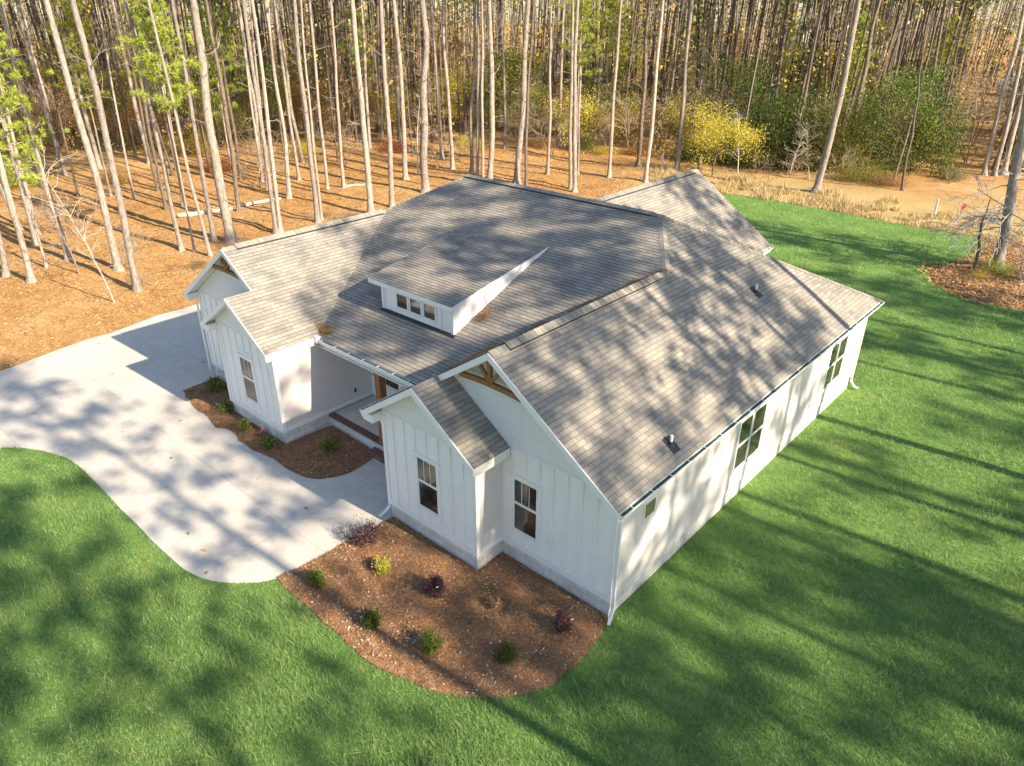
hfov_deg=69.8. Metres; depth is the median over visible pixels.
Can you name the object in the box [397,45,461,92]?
tree
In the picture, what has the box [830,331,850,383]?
window
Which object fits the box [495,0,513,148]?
pine tree
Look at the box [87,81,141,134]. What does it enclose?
tree
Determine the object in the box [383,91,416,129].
tree
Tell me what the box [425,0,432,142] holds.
pine tree
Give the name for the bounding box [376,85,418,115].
tree
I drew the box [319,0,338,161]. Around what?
pine tree
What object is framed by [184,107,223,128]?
tree
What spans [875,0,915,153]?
pine tree
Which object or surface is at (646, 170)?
pine tree
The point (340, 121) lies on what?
bare bush
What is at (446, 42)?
pine tree
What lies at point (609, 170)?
pine tree
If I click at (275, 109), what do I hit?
tree
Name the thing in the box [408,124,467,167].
bare bush
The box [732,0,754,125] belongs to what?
pine tree
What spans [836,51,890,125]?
tree
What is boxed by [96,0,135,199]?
pine tree
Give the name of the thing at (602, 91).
tree
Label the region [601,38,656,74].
tree
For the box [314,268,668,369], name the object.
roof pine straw
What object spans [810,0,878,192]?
pine tree
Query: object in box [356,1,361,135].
pine tree
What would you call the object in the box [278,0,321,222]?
pine tree
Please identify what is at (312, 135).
pine tree
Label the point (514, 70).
tree
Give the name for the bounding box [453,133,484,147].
shrub
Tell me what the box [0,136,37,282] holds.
pine tree
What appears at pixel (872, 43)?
pine tree
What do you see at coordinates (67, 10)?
young pine
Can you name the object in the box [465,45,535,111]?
tree
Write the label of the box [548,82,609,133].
tree
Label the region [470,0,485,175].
pine tree
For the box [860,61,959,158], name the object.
tree
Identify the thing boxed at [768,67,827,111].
tree
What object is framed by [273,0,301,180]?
pine tree
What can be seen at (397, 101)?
pine tree
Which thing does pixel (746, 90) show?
tree
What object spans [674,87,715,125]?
tree
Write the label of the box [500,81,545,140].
bare bush
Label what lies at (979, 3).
pine tree
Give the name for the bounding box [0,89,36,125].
tree
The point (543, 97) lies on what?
tree
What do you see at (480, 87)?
pine tree
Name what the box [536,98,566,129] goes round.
tree
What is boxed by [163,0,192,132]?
pine tree
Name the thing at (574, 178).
pine tree
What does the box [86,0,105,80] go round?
pine tree
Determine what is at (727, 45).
pine tree
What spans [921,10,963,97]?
young pine
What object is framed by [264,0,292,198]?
pine tree
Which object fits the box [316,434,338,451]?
shrub
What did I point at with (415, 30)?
pine tree
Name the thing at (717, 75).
tree
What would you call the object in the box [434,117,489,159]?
bare bush
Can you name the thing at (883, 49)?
pine tree
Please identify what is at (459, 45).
tree
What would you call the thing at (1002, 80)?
distant house
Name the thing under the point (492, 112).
pine tree
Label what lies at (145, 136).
pine tree
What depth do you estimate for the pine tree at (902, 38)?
71.56 m
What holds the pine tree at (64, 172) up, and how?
on the ground at (924, 194)
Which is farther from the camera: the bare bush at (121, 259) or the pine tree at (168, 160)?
the pine tree at (168, 160)
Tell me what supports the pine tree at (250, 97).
on the ground at (924, 194)
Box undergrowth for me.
[0,2,1023,177]
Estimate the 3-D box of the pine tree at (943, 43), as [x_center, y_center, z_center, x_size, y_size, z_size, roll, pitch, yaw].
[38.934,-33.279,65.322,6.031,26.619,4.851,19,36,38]
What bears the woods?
on the ground at (924, 194)
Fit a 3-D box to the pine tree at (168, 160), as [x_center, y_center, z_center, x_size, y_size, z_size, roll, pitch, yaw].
[-29.195,-28.428,54.304,6.020,26.952,5.815,20,37,38]
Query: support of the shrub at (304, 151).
on the ground at (924, 194)
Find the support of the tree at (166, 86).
on the ground at (924, 194)
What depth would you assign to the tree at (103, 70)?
89.91 m
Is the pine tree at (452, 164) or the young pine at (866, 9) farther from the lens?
the young pine at (866, 9)
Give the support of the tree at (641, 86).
on the ground at (924, 194)
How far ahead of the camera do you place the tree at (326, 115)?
72.63 m
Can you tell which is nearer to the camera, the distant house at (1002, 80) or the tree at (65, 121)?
the tree at (65, 121)
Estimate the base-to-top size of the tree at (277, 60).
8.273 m
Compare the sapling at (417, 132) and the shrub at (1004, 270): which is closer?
the shrub at (1004, 270)
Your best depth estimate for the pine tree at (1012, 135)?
62.01 m
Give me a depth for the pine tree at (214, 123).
70.50 m
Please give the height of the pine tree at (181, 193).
27.844 m
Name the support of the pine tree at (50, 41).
on the ground at (924, 194)
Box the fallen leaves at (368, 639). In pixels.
[284,519,605,696]
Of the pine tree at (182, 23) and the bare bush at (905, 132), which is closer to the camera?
the bare bush at (905, 132)
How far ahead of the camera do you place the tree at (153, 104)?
77.06 m
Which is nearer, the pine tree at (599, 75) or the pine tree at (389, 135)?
the pine tree at (389, 135)
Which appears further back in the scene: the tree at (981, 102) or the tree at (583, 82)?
the tree at (583, 82)
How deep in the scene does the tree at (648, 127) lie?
72.70 m
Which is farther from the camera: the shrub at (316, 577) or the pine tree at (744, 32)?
the pine tree at (744, 32)
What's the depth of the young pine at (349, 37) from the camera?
74.49 m
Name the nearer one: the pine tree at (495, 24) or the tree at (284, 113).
the tree at (284, 113)
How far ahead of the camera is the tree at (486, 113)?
79.06 m
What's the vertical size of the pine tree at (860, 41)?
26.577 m
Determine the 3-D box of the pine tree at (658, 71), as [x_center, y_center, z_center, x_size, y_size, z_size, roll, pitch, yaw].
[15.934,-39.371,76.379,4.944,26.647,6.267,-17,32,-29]
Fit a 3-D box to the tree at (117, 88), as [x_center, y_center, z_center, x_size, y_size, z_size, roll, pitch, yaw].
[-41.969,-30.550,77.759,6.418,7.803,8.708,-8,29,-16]
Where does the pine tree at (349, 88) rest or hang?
on the ground at (924, 194)
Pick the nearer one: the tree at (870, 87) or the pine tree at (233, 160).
the pine tree at (233, 160)
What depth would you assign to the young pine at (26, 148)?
36.46 m
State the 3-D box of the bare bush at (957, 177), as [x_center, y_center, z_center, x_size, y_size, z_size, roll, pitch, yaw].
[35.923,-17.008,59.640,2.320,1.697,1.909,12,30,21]
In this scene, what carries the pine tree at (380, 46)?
on the ground at (924, 194)
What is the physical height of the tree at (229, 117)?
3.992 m
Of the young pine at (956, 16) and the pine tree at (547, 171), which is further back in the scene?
the young pine at (956, 16)
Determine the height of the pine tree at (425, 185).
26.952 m
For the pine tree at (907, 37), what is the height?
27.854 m
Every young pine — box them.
[0,0,69,267]
[36,0,126,196]
[113,0,203,251]
[182,1,243,164]
[200,0,249,85]
[334,0,376,67]
[548,0,611,150]
[564,0,601,49]
[590,0,634,144]
[612,6,651,112]
[672,0,719,125]
[762,0,809,69]
[822,1,881,102]
[847,0,893,117]
[868,0,896,88]
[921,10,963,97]
[930,14,968,111]
[946,0,982,58]
[1006,18,1023,56]
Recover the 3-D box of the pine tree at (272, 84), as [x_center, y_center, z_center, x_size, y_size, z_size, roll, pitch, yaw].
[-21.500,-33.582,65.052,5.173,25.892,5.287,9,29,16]
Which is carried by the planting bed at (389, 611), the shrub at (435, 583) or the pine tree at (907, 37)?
the shrub at (435, 583)
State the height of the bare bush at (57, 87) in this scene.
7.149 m
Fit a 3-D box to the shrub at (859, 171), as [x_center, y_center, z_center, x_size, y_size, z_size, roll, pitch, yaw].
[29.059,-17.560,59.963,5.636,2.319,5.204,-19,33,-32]
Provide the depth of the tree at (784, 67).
98.62 m
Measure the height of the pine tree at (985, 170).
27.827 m
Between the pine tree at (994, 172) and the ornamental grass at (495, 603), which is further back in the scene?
the pine tree at (994, 172)
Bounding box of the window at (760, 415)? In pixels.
[745,398,769,462]
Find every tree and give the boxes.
[0,2,72,261]
[0,24,43,187]
[0,54,38,245]
[0,77,41,234]
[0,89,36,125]
[0,97,30,147]
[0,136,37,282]
[0,184,23,229]
[0,229,11,277]
[2,32,110,149]
[2,56,77,132]
[8,54,60,89]
[10,0,56,154]
[12,0,68,175]
[14,80,95,151]
[24,93,81,148]
[26,0,79,196]
[36,0,74,124]
[37,0,124,271]
[44,0,102,169]
[50,83,91,111]
[54,49,114,102]
[67,0,143,292]
[68,102,119,148]
[72,99,110,122]
[77,56,127,89]
[80,62,142,123]
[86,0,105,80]
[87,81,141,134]
[89,6,123,124]
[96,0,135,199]
[96,97,175,142]
[96,102,164,148]
[101,35,136,76]
[102,0,137,156]
[107,0,127,104]
[110,0,152,163]
[110,97,153,133]
[112,2,142,126]
[116,0,159,191]
[116,52,222,141]
[116,66,155,95]
[119,0,155,142]
[119,0,185,251]
[120,2,174,175]
[123,2,169,210]
[123,88,170,126]
[128,1,170,136]
[129,0,165,147]
[135,0,212,255]
[139,4,175,169]
[140,2,184,206]
[154,0,191,154]
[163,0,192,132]
[169,0,211,171]
[170,0,217,241]
[172,83,202,125]
[175,0,240,244]
[177,0,222,146]
[178,0,186,52]
[183,90,218,121]
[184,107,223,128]
[196,68,247,125]
[204,0,247,211]
[207,0,243,179]
[210,88,249,135]
[213,105,250,135]
[214,103,251,144]
[215,65,258,128]
[228,55,300,114]
[231,0,246,96]
[232,35,275,69]
[235,0,264,182]
[236,0,261,162]
[237,3,254,131]
[238,68,304,136]
[239,0,282,233]
[241,0,267,189]
[246,0,283,232]
[254,0,283,149]
[257,0,271,74]
[263,0,304,162]
[263,89,288,123]
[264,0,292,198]
[265,33,320,79]
[266,39,294,80]
[269,78,307,129]
[270,89,300,130]
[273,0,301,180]
[274,67,341,133]
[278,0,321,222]
[279,0,286,54]
[279,60,328,121]
[285,96,346,143]
[288,0,306,142]
[288,58,343,105]
[293,0,319,147]
[294,0,323,220]
[298,13,308,63]
[299,0,334,189]
[304,4,321,146]
[312,0,344,142]
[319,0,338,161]
[319,0,340,118]
[323,0,346,187]
[324,48,370,106]
[327,48,354,80]
[335,0,344,131]
[339,0,361,142]
[340,4,352,128]
[340,87,376,128]
[341,68,375,99]
[343,33,400,77]
[345,91,373,121]
[346,0,374,212]
[351,0,371,148]
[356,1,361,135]
[364,77,417,138]
[366,0,407,207]
[371,0,398,138]
[372,0,376,64]
[375,24,384,75]
[376,0,409,139]
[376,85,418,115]
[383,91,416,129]
[384,0,395,84]
[386,0,416,179]
[388,0,450,193]
[388,24,401,143]
[396,0,413,156]
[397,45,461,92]
[401,0,419,112]
[402,0,427,82]
[403,0,411,147]
[409,82,458,119]
[413,0,417,72]
[417,63,470,121]
[420,22,435,138]
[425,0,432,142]
[427,0,446,159]
[427,58,476,118]
[429,33,459,62]
[434,0,455,169]
[437,32,472,72]
[438,62,497,125]
[440,0,455,144]
[450,0,461,140]
[453,0,466,80]
[458,0,471,109]
[461,3,471,89]
[463,0,480,173]
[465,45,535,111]
[466,99,501,125]
[467,0,474,98]
[467,3,472,104]
[468,48,551,136]
[468,81,516,121]
[469,0,474,122]
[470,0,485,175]
[477,0,492,176]
[479,2,486,55]
[479,17,488,138]
[483,0,485,69]
[483,0,488,81]
[483,0,514,178]
[487,0,499,63]
[487,46,546,121]
[493,0,551,183]
[493,2,497,80]
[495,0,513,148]
[496,92,554,132]
[511,81,554,140]
[517,0,539,185]
[528,0,541,136]
[529,51,583,100]
[529,86,558,123]
[534,76,594,145]
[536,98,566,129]
[538,80,618,144]
[542,0,557,174]
[543,4,559,133]
[546,0,567,129]
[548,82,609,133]
[555,0,568,145]
[557,0,579,189]
[557,52,623,102]
[558,67,597,105]
[562,0,583,192]
[577,0,589,173]
[581,74,618,134]
[582,98,633,145]
[589,1,602,118]
[593,0,613,139]
[594,0,638,177]
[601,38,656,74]
[601,43,647,86]
[602,78,647,119]
[603,63,641,112]
[608,40,653,84]
[615,86,650,131]
[617,101,673,143]
[623,90,659,116]
[627,106,660,136]
[629,75,647,95]
[630,0,663,166]
[632,76,681,106]
[642,0,677,182]
[651,0,664,97]
[655,86,708,152]
[657,0,683,149]
[672,0,705,170]
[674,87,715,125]
[677,49,779,150]
[682,97,775,174]
[687,61,719,104]
[693,0,722,128]
[706,33,760,86]
[706,64,734,93]
[713,0,730,86]
[713,0,739,115]
[718,0,736,110]
[723,65,780,130]
[729,2,756,119]
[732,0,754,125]
[737,0,768,166]
[738,75,805,149]
[750,0,773,104]
[750,94,801,157]
[751,0,771,131]
[756,0,781,142]
[759,46,802,95]
[761,0,786,147]
[766,0,780,96]
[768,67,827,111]
[770,0,820,113]
[780,82,847,153]
[782,40,841,109]
[786,0,823,168]
[793,0,820,110]
[800,0,846,123]
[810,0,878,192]
[819,0,842,115]
[819,0,851,164]
[820,52,844,94]
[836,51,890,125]
[838,0,891,168]
[839,87,890,143]
[840,0,863,108]
[843,53,977,175]
[849,0,884,150]
[852,0,875,110]
[853,80,899,130]
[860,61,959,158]
[863,0,884,99]
[864,0,907,148]
[865,0,906,172]
[869,0,899,100]
[870,0,893,115]
[871,0,914,135]
[873,0,912,167]
[873,116,946,147]
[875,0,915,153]
[878,0,911,138]
[893,0,947,180]
[895,83,939,131]
[896,0,925,75]
[899,20,927,190]
[908,0,943,74]
[910,0,1023,284]
[915,0,980,140]
[924,0,954,152]
[924,0,973,111]
[932,0,969,127]
[933,0,993,153]
[950,0,985,111]
[953,0,1006,104]
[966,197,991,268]
[980,3,1023,175]
[986,116,1023,166]
[989,34,1023,176]
[999,45,1023,174]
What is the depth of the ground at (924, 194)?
56.58 m
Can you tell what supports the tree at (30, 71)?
on the ground at (924, 194)
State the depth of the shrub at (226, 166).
62.25 m
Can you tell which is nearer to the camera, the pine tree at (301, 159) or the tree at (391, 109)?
the pine tree at (301, 159)
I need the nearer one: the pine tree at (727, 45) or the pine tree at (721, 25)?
the pine tree at (727, 45)
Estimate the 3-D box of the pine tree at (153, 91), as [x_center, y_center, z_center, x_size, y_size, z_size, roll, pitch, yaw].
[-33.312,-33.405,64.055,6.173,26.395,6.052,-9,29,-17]
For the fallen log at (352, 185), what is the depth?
58.23 m
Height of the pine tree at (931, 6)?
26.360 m
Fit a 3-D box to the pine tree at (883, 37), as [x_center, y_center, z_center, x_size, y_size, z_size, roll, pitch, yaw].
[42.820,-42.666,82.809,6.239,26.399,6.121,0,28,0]
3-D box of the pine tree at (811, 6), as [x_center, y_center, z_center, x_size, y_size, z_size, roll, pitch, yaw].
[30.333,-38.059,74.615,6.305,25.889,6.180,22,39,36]
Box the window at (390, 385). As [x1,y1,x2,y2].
[385,378,401,392]
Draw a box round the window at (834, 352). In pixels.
[821,340,841,392]
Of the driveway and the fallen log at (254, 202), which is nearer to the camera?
the driveway
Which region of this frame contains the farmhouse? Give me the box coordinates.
[183,169,884,625]
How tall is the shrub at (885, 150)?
6.461 m
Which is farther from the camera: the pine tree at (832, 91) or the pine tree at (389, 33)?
the pine tree at (389, 33)
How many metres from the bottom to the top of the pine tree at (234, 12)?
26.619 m
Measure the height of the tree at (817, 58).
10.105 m
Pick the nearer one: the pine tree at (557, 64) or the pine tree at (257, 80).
the pine tree at (257, 80)
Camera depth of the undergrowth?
74.54 m
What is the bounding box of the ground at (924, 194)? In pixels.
[0,22,1023,370]
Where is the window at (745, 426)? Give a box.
[731,409,756,475]
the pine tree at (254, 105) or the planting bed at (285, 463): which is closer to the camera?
the planting bed at (285, 463)
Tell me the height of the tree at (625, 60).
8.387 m
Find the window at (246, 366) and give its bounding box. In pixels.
[236,351,260,407]
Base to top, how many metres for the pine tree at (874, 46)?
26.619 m
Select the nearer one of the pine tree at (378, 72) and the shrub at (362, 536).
the shrub at (362, 536)
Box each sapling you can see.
[9,138,122,302]
[17,185,92,273]
[406,88,437,174]
[726,111,750,172]
[781,121,821,177]
[793,124,828,178]
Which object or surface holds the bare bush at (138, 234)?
on the ground at (924, 194)
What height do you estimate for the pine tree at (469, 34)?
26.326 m
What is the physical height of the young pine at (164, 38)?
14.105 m
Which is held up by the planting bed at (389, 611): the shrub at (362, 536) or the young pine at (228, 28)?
the shrub at (362, 536)
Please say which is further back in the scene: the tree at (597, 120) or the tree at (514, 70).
the tree at (514, 70)
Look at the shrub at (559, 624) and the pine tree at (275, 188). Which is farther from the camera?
the pine tree at (275, 188)
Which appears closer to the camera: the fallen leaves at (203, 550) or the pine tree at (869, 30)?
the fallen leaves at (203, 550)
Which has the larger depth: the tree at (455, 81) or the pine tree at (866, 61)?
the tree at (455, 81)
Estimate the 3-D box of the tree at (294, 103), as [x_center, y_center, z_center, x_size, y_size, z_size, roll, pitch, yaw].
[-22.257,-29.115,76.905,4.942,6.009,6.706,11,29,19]
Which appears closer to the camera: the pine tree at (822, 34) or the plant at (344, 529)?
the plant at (344, 529)
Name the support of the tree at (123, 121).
on the ground at (924, 194)
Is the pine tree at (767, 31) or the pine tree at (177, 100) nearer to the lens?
the pine tree at (177, 100)
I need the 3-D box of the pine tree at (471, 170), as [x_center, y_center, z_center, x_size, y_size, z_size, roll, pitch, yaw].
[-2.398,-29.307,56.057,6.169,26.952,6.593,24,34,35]
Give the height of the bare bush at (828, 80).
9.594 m
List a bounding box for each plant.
[259,427,268,433]
[336,518,353,540]
[482,579,501,593]
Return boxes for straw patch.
[929,239,1023,309]
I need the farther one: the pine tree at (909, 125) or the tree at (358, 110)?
the tree at (358, 110)
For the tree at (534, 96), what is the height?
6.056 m
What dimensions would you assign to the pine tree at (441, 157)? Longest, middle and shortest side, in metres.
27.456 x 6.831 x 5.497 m
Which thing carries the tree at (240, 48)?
on the ground at (924, 194)
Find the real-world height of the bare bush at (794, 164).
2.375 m
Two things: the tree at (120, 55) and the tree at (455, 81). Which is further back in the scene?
the tree at (120, 55)
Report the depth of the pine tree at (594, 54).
87.94 m
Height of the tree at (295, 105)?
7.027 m
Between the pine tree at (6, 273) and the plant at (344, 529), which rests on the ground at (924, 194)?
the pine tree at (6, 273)
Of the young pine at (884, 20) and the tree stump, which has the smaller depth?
the tree stump
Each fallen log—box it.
[177,207,232,217]
[241,197,280,206]
[346,184,364,186]
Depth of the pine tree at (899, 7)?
75.47 m
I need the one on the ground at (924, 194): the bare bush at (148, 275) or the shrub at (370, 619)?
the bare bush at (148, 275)
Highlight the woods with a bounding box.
[0,0,1023,169]
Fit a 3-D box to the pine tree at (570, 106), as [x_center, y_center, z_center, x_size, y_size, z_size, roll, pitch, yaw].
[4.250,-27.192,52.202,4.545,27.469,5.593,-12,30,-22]
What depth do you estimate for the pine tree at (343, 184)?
55.10 m
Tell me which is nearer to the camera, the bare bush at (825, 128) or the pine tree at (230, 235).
the pine tree at (230, 235)
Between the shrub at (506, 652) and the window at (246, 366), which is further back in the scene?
the window at (246, 366)
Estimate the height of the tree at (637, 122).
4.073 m
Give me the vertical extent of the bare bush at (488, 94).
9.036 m
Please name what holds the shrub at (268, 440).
on the planting bed at (285, 463)
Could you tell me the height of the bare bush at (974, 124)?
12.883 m
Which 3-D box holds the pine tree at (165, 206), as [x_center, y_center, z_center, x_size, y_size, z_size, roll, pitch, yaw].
[-24.606,-23.999,45.458,5.635,27.458,4.548,-1,28,-2]
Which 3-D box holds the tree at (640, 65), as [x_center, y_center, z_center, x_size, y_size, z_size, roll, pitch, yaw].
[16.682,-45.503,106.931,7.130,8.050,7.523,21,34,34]
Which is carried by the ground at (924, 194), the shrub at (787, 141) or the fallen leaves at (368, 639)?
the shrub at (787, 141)
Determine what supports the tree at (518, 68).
on the ground at (924, 194)
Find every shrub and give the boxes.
[0,152,48,191]
[85,161,146,186]
[164,123,221,156]
[195,154,240,175]
[204,372,227,393]
[214,399,234,415]
[235,413,252,430]
[259,433,281,449]
[281,137,321,157]
[305,565,327,588]
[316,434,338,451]
[349,512,380,548]
[359,604,385,631]
[371,551,390,575]
[372,135,411,154]
[419,624,443,656]
[420,567,448,599]
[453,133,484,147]
[491,637,520,665]
[524,135,557,149]
[544,603,582,634]
[564,128,599,151]
[589,145,618,155]
[619,144,652,156]
[673,130,715,162]
[681,98,770,169]
[745,69,849,173]
[796,73,896,173]
[832,153,898,183]
[838,101,929,179]
[863,169,915,189]
[892,66,986,177]
[924,160,977,181]
[965,267,991,278]
[978,256,1016,275]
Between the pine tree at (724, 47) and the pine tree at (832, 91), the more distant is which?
the pine tree at (724, 47)
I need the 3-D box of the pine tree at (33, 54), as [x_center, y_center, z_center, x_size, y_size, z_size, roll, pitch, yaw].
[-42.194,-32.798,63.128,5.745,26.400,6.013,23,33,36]
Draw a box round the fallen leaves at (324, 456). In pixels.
[185,392,368,476]
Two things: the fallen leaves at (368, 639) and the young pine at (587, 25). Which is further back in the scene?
the young pine at (587, 25)
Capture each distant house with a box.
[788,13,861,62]
[995,73,1022,96]
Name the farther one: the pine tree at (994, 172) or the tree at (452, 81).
the tree at (452, 81)
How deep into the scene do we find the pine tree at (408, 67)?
69.01 m
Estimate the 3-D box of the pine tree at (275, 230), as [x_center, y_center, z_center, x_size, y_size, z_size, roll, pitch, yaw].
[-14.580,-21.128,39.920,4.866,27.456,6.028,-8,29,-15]
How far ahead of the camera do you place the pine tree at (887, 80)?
58.27 m
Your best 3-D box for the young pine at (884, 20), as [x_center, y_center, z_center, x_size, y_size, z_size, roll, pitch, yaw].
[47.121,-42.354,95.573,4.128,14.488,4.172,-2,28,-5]
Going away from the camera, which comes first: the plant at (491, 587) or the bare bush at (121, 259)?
the plant at (491, 587)
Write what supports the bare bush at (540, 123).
on the ground at (924, 194)
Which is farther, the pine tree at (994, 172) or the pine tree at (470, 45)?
the pine tree at (470, 45)
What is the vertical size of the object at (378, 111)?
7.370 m
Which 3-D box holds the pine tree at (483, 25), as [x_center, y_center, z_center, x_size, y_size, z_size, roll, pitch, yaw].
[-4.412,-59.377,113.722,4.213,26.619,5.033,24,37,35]
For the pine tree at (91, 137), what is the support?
on the ground at (924, 194)
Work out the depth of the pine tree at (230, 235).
41.22 m
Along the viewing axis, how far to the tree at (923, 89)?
57.51 m
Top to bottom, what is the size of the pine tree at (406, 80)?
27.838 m
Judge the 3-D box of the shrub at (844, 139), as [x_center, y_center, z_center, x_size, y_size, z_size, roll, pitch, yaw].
[28.117,-21.905,62.275,7.858,8.081,8.379,13,30,23]
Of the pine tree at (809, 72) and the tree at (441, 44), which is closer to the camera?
the pine tree at (809, 72)
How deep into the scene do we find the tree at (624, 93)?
85.50 m
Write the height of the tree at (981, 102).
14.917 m
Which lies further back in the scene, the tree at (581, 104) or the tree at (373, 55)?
the tree at (373, 55)
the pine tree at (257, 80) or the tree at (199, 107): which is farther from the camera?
the tree at (199, 107)
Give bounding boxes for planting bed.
[183,378,372,478]
[278,517,607,696]
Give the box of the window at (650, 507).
[642,493,658,522]
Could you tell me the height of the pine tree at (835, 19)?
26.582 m
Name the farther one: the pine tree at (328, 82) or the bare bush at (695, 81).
the bare bush at (695, 81)
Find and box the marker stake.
[934,199,938,213]
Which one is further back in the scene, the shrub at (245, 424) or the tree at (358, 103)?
the tree at (358, 103)
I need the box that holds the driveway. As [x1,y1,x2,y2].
[0,303,392,582]
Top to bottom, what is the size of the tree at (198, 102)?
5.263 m
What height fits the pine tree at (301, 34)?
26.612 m
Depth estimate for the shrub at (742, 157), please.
66.34 m
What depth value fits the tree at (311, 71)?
85.12 m
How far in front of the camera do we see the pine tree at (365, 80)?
68.75 m
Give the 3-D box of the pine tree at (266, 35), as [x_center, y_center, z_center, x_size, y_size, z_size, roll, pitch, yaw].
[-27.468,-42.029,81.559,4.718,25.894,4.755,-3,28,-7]
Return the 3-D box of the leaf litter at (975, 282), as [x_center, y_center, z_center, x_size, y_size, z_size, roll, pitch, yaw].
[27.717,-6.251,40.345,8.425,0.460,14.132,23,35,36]
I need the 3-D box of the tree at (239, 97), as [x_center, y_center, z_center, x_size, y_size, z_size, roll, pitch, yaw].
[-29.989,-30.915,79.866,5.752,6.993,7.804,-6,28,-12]
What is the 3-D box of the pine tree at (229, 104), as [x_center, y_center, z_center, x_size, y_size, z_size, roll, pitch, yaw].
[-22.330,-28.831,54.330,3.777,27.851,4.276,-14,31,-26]
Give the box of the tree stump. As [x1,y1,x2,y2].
[697,156,702,173]
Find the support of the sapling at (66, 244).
on the ground at (924, 194)
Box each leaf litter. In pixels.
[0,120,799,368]
[917,237,1023,310]
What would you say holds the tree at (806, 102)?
on the ground at (924, 194)
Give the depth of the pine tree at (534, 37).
76.04 m
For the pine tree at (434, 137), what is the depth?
76.81 m
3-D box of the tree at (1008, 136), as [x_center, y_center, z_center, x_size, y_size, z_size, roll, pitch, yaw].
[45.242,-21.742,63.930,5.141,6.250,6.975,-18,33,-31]
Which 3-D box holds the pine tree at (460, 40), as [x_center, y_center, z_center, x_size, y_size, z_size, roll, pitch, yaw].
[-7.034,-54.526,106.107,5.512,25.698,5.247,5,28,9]
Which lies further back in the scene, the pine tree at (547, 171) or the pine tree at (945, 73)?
the pine tree at (945, 73)
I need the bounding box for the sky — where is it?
[12,0,1023,34]
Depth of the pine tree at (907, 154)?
55.20 m
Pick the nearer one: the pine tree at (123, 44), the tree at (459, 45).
the pine tree at (123, 44)
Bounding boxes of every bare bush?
[12,167,125,234]
[19,65,88,114]
[105,241,143,267]
[115,227,158,252]
[123,267,154,286]
[171,87,244,135]
[229,135,292,187]
[234,115,303,170]
[309,71,348,128]
[314,88,373,166]
[314,102,352,133]
[331,37,394,122]
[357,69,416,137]
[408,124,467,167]
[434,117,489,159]
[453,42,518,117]
[456,37,510,95]
[496,58,572,155]
[498,103,536,133]
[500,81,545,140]
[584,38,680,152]
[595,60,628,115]
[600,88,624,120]
[639,28,694,111]
[655,29,756,155]
[657,39,732,136]
[659,20,732,108]
[750,152,774,171]
[779,149,811,175]
[789,92,909,169]
[793,39,847,119]
[813,141,862,177]
[884,117,952,157]
[893,14,1018,163]
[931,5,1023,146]
[940,164,969,182]
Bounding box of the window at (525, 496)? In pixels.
[510,472,541,545]
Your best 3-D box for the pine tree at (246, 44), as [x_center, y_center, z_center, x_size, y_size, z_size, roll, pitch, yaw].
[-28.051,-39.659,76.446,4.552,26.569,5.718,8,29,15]
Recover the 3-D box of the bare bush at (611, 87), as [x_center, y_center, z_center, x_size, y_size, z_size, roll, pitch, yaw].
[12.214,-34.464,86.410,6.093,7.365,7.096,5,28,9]
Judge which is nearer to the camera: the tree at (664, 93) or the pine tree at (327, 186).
the pine tree at (327, 186)
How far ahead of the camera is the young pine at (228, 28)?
72.66 m
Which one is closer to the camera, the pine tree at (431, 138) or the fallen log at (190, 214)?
the fallen log at (190, 214)
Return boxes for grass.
[485,593,504,612]
[639,164,1023,242]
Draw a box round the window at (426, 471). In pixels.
[412,450,441,520]
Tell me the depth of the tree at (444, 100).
81.65 m
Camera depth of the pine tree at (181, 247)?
40.06 m
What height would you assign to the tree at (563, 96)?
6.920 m
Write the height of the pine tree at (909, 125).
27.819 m
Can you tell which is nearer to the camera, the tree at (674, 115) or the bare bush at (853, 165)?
the bare bush at (853, 165)
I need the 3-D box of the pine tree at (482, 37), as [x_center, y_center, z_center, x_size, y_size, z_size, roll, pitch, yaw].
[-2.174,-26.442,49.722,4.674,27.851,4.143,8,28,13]
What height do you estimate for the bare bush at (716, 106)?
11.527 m
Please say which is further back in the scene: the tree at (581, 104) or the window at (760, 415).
the tree at (581, 104)
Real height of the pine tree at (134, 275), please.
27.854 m
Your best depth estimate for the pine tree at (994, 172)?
61.00 m
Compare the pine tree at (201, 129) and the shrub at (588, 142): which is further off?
the shrub at (588, 142)
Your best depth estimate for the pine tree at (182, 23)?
102.15 m
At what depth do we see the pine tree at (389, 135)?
49.28 m
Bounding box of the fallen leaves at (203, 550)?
[49,332,378,573]
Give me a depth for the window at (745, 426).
20.93 m
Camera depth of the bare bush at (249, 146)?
61.79 m
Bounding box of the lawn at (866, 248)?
[0,194,1023,765]
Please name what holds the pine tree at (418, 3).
on the ground at (924, 194)
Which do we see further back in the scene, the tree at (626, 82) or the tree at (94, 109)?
the tree at (626, 82)
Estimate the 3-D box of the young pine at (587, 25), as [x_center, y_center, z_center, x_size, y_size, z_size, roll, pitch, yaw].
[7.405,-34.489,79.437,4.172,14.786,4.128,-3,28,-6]
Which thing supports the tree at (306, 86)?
on the ground at (924, 194)

